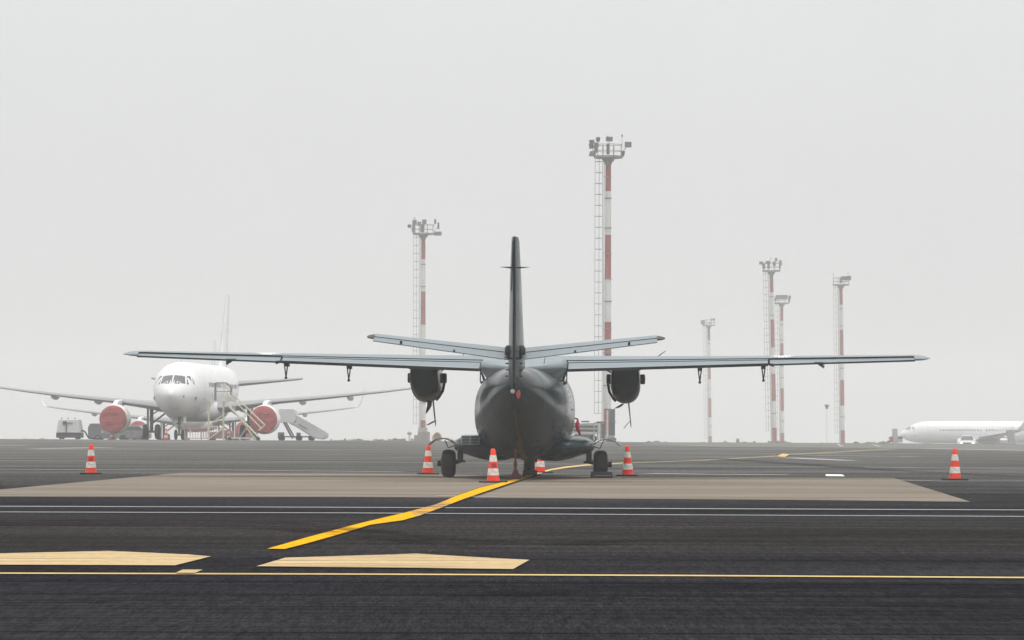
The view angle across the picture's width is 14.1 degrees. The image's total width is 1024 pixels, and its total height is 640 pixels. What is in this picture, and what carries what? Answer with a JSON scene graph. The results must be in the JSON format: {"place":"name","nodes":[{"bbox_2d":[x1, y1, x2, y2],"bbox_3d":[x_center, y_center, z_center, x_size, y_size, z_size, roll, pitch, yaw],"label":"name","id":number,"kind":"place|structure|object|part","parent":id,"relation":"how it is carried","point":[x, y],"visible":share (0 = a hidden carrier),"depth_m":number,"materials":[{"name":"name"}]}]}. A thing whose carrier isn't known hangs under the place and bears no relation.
{"place":"outdoors","nodes":[
{"label":"outdoors","id":0,"kind":"place"},
{"bbox_2d":[0,439,1023,639],"bbox_3d":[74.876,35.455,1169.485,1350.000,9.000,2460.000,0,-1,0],"label":"ground","id":1,"kind":"structure","parent":0,"point":[579,536],"depth_m":41.91,"materials":[{"name":"grey asphalt"}]},
{"bbox_2d":[38,447,105,448],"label":"painted line","id":2,"kind":"object","parent":1,"relation":"on","point":[59,448],"visible":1,"depth_m":202.06,"materials":[{"name":"white paint"}]},
{"bbox_2d":[56,418,103,438],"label":"ground power unit","id":3,"kind":"object","parent":1,"relation":"on","point":[69,428],"visible":0.98,"depth_m":316.65,"materials":[{"name":"metal"}]},
{"bbox_2d":[80,444,101,473],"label":"traffic cone","id":4,"kind":"object","parent":1,"relation":"on","point":[90,465],"visible":1,"depth_m":103.14,"materials":[{"name":"orange plastic"}]},
{"bbox_2d":[0,551,209,564],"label":"painted wedge","id":5,"kind":"object","parent":1,"relation":"on","point":[93,558],"visible":1,"depth_m":39.07,"materials":[{"name":"beige paint"}]},
{"bbox_2d":[88,423,140,439],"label":"delivery van","id":6,"kind":"object","parent":1,"relation":"on","point":[96,430],"visible":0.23,"depth_m":393.90,"materials":[{"name":"grey metal"}]},
{"bbox_2d":[116,426,151,439],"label":"parked car","id":7,"kind":"object","parent":1,"relation":"on","point":[132,432],"visible":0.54,"depth_m":371.06,"materials":[{"name":"grey metal"}]},
{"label":"window","id":8,"kind":"part","parent":7,"relation":"part of","materials":[{"name":"grey glass"}]},
{"bbox_2d":[162,428,169,439],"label":"traffic cone","id":9,"kind":"object","parent":1,"relation":"on","point":[166,436],"visible":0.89,"depth_m":329.75,"materials":[{"name":"orange plastic"}]},
{"bbox_2d":[176,570,199,572],"bbox_3d":[-2.793,2.171,35.687,0.175,0.001,0.847,0,-1,0],"label":"painted tick","id":10,"kind":"object","parent":1,"relation":"on","point":[187,571],"visible":1,"depth_m":35.62,"materials":[{"name":"beige paint"}]},
{"bbox_2d":[184,428,200,439],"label":"steel barrier","id":11,"kind":"object","parent":1,"relation":"on","point":[192,433],"visible":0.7,"depth_m":351.82,"materials":[{"name":"white metal"}]},
{"bbox_2d":[40,340,364,439],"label":"passenger airliner","id":12,"kind":"object","parent":1,"relation":"on","point":[141,421],"visible":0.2,"depth_m":448.04,"materials":[{"name":"white metal"}]},
{"bbox_2d":[0,295,410,439],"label":"passenger airliner","id":13,"kind":"object","parent":1,"relation":"on","point":[183,392],"visible":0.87,"depth_m":314.48,"materials":[{"name":"white metal"}]},
{"bbox_2d":[201,428,221,439],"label":"steel barrier","id":14,"kind":"object","parent":1,"relation":"on","point":[213,433],"visible":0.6,"depth_m":349.87,"materials":[{"name":"white metal"}]},
{"bbox_2d":[207,421,233,439],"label":"baggage tug","id":15,"kind":"object","parent":1,"relation":"on","point":[225,434],"visible":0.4,"depth_m":357.26,"materials":[{"name":"metal"}]},
{"bbox_2d":[66,469,386,471],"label":"painted line","id":16,"kind":"object","parent":1,"relation":"on","point":[265,470],"visible":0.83,"depth_m":112.50,"materials":[{"name":"white paint"}]},
{"bbox_2d":[208,382,264,439],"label":"maintenance stairs","id":17,"kind":"structure","parent":1,"relation":"on","point":[247,426],"depth_m":305.42,"materials":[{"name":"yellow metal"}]},
{"bbox_2d":[278,408,328,439],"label":"covered stairs","id":18,"kind":"structure","parent":1,"relation":"on","point":[291,416],"depth_m":331.11,"materials":[{"name":"grey metal"}]},
{"bbox_2d":[268,511,414,548],"bbox_3d":[-1.877,2.565,51.217,0.395,0.001,18.194,0,-1,4],"label":"taxi line","id":19,"kind":"object","parent":1,"relation":"on","point":[403,516],"visible":1,"depth_m":49.41,"materials":[{"name":"yellow paint"}]},
{"bbox_2d":[258,554,527,568],"bbox_3d":[-1.068,2.259,38.764,2.466,0.001,4.239,0,-1,0],"label":"painted wedge","id":20,"kind":"object","parent":1,"relation":"on","point":[415,561],"visible":1,"depth_m":38.40,"materials":[{"name":"beige paint"}]},
{"bbox_2d":[389,540,432,540],"bbox_3d":[-2.461,2.474,47.821,3.541,0.001,11.374,1,-2,-38],"label":"tyre mark","id":21,"kind":"object","parent":1,"relation":"on","point":[410,540],"visible":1,"depth_m":45.15,"materials":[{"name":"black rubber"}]},
{"bbox_2d":[414,428,429,440],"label":"electrical shelter","id":22,"kind":"object","parent":1,"relation":"on","point":[423,434],"visible":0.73,"depth_m":498.91,"materials":[{"name":"grey metal"}]},
{"bbox_2d":[422,432,425,440],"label":"door","id":23,"kind":"structure","parent":22,"relation":"in","point":[423,433],"depth_m":498.88,"materials":[{"name":"grey"}]},
{"bbox_2d":[408,217,441,427],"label":"floodlight mast","id":24,"kind":"object","parent":1,"relation":"on","point":[423,236],"visible":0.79,"depth_m":523.95,"materials":[{"name":"metal"}]},
{"bbox_2d":[410,500,451,515],"bbox_3d":[-1.238,2.864,63.038,0.306,0.001,11.865,0,-1,2],"label":"taxi line","id":25,"kind":"object","parent":1,"relation":"on","point":[420,511],"visible":1,"depth_m":62.36,"materials":[{"name":"yellow paint"}]},
{"bbox_2d":[432,432,441,440],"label":"autumn shrub","id":26,"kind":"object","parent":1,"relation":"on","point":[436,435],"visible":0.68,"depth_m":494.61,"materials":[{"name":"beige plant"}]},
{"bbox_2d":[24,438,890,442],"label":"scrub","id":27,"kind":"object","parent":1,"relation":"on","point":[394,439],"visible":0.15,"depth_m":540.03,"materials":[{"name":"grey plant"}]},
{"bbox_2d":[0,473,969,501],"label":"concrete patch","id":28,"kind":"object","parent":1,"relation":"on","point":[381,485],"visible":1,"depth_m":83.50,"materials":[{"name":"grey concrete"}]},
{"bbox_2d":[417,445,438,473],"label":"traffic cone","id":29,"kind":"object","parent":28,"relation":"on","point":[427,466],"visible":0.98,"depth_m":105.30,"materials":[{"name":"plastic"}]},
{"bbox_2d":[441,474,539,508],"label":"line edge","id":30,"kind":"object","parent":28,"relation":"on","point":[486,491],"visible":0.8,"depth_m":78.67,"materials":[{"name":"paint"}]},
{"bbox_2d":[446,473,538,502],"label":"taxi line","id":31,"kind":"object","parent":28,"relation":"on","point":[469,494],"visible":0.86,"depth_m":79.31,"materials":[{"name":"yellow paint"}]},
{"bbox_2d":[479,449,507,482],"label":"traffic cone","id":32,"kind":"object","parent":28,"relation":"on","point":[493,474],"visible":1,"depth_m":90.67,"materials":[{"name":"orange plastic"}]},
{"bbox_2d":[510,449,521,479],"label":"tail support stand","id":33,"kind":"object","parent":28,"relation":"on","point":[515,474],"visible":1,"depth_m":95.50,"materials":[{"name":"red metal"}]},
{"bbox_2d":[124,236,929,476],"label":"twin propeller aircraft","id":34,"kind":"object","parent":28,"relation":"on","point":[524,404],"visible":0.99,"depth_m":97.49,"materials":[{"name":"paint"}]},
{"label":"gear door","id":35,"kind":"part","parent":34,"relation":"part of","materials":[{"name":"grey paint"}]},
{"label":"gear door","id":36,"kind":"part","parent":34,"relation":"part of","materials":[{"name":"grey paint"}]},
{"bbox_2d":[523,470,549,475],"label":"wheel chock","id":37,"kind":"object","parent":28,"relation":"on","point":[529,472],"visible":0.98,"depth_m":102.59,"materials":[{"name":"black rubber"}]},
{"bbox_2d":[591,472,625,477],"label":"wheel chock","id":38,"kind":"object","parent":28,"relation":"on","point":[601,474],"visible":1,"depth_m":98.88,"materials":[{"name":"black rubber"}]},
{"bbox_2d":[23,506,995,509],"bbox_3d":[0.117,2.886,63.394,17.299,0.001,0.567,0,-1,0],"label":"road line","id":39,"kind":"object","parent":1,"relation":"on","point":[487,507],"visible":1,"depth_m":63.40,"materials":[{"name":"white paint"}]},
{"bbox_2d":[0,572,1023,577],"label":"road line","id":40,"kind":"object","parent":1,"relation":"on","point":[514,574],"visible":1,"depth_m":35.31,"materials":[{"name":"yellow paint"}]},
{"bbox_2d":[0,460,1023,468],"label":"painted line","id":41,"kind":"object","parent":1,"relation":"on","point":[523,463],"visible":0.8,"depth_m":129.25,"materials":[{"name":"white paint"}]},
{"bbox_2d":[535,459,552,472],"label":"traffic cone","id":42,"kind":"object","parent":1,"relation":"on","point":[539,466],"visible":0.45,"depth_m":109.03,"materials":[{"name":"plastic"}]},
{"bbox_2d":[539,463,620,473],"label":"taxi line","id":43,"kind":"object","parent":1,"relation":"on","point":[572,466],"visible":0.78,"depth_m":124.65,"materials":[{"name":"yellow paint"}]},
{"bbox_2d":[146,512,1023,516],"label":"road line","id":44,"kind":"object","parent":1,"relation":"on","point":[511,513],"visible":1,"depth_m":59.30,"materials":[{"name":"white paint"}]},
{"bbox_2d":[571,421,605,441],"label":"container loader","id":45,"kind":"object","parent":1,"relation":"on","point":[589,430],"visible":0.72,"depth_m":321.03,"materials":[{"name":"metal"}]},
{"bbox_2d":[589,134,630,441],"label":"floodlight mast","id":46,"kind":"object","parent":1,"relation":"on","point":[607,160],"visible":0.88,"depth_m":388.02,"materials":[{"name":"metal"}]},
{"bbox_2d":[616,446,638,475],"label":"traffic cone","id":47,"kind":"object","parent":1,"relation":"on","point":[627,470],"visible":1,"depth_m":103.18,"materials":[{"name":"orange plastic"}]},
{"bbox_2d":[632,456,776,462],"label":"taxi line","id":48,"kind":"object","parent":1,"relation":"on","point":[708,459],"visible":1,"depth_m":151.81,"materials":[{"name":"yellow paint"}]},
{"bbox_2d":[701,318,714,441],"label":"floodlight mast","id":49,"kind":"object","parent":1,"relation":"on","point":[708,409],"visible":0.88,"depth_m":880.68,"materials":[{"name":"metal"}]},
{"bbox_2d":[640,473,776,474],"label":"painted line","id":50,"kind":"object","parent":1,"relation":"on","point":[721,474],"visible":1,"depth_m":106.70,"materials":[{"name":"white paint"}]},
{"bbox_2d":[759,257,781,441],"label":"floodlight mast","id":51,"kind":"object","parent":1,"relation":"on","point":[771,273],"visible":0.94,"depth_m":622.87,"materials":[{"name":"metal"}]},
{"bbox_2d":[774,295,790,442],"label":"floodlight mast","id":52,"kind":"object","parent":1,"relation":"on","point":[781,405],"visible":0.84,"depth_m":752.71,"materials":[{"name":"metal"}]},
{"bbox_2d":[796,458,837,459],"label":"painted line","id":53,"kind":"object","parent":1,"relation":"on","point":[815,458],"visible":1,"depth_m":155.69,"materials":[{"name":"white paint"}]},
{"bbox_2d":[826,474,843,475],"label":"painted tick","id":54,"kind":"object","parent":1,"relation":"on","point":[834,475],"visible":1,"depth_m":105.17,"materials":[{"name":"white paint"}]},
{"bbox_2d":[651,442,1023,449],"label":"concrete patch","id":55,"kind":"object","parent":1,"relation":"on","point":[938,446],"visible":0.92,"depth_m":259.00,"materials":[{"name":"grey concrete"}]},
{"bbox_2d":[789,449,890,454],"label":"taxi line","id":56,"kind":"object","parent":1,"relation":"on","point":[838,451],"visible":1,"depth_m":199.97,"materials":[{"name":"paint"}]},
{"bbox_2d":[833,273,850,442],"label":"floodlight mast","id":57,"kind":"object","parent":1,"relation":"on","point":[841,420],"visible":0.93,"depth_m":671.79,"materials":[{"name":"metal"}]},
{"bbox_2d":[941,448,968,479],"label":"traffic cone","id":58,"kind":"object","parent":1,"relation":"on","point":[954,473],"visible":1,"depth_m":97.75,"materials":[{"name":"orange plastic"}]},
{"bbox_2d":[900,419,1023,443],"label":"passenger airliner","id":59,"kind":"object","parent":1,"relation":"on","point":[953,432],"visible":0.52,"depth_m":769.60,"materials":[{"name":"white metal"}]},
{"bbox_2d":[958,435,976,443],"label":"white car","id":60,"kind":"object","parent":1,"relation":"on","point":[966,439],"visible":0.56,"depth_m":468.58,"materials":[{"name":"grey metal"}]},
{"bbox_2d":[1006,427,1017,443],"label":"boarding stairs","id":61,"kind":"structure","parent":1,"relation":"on","point":[1011,437],"depth_m":638.96,"materials":[{"name":"metal"}]},
{"bbox_2d":[0,0,1023,442],"label":"sky","id":62,"kind":"structure","parent":0,"point":[161,161],"materials":[{"name":"white"}]},
{"bbox_2d":[606,409,615,441],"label":"equipment tower","id":63,"kind":"structure","parent":0,"point":[611,421],"depth_m":329.50,"materials":[{"name":"metal"}]},
{"bbox_2d":[888,429,902,442],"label":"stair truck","id":64,"kind":"object","parent":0,"point":[894,438],"visible":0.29,"depth_m":479.21,"materials":[{"name":"grey metal"}]}
]}

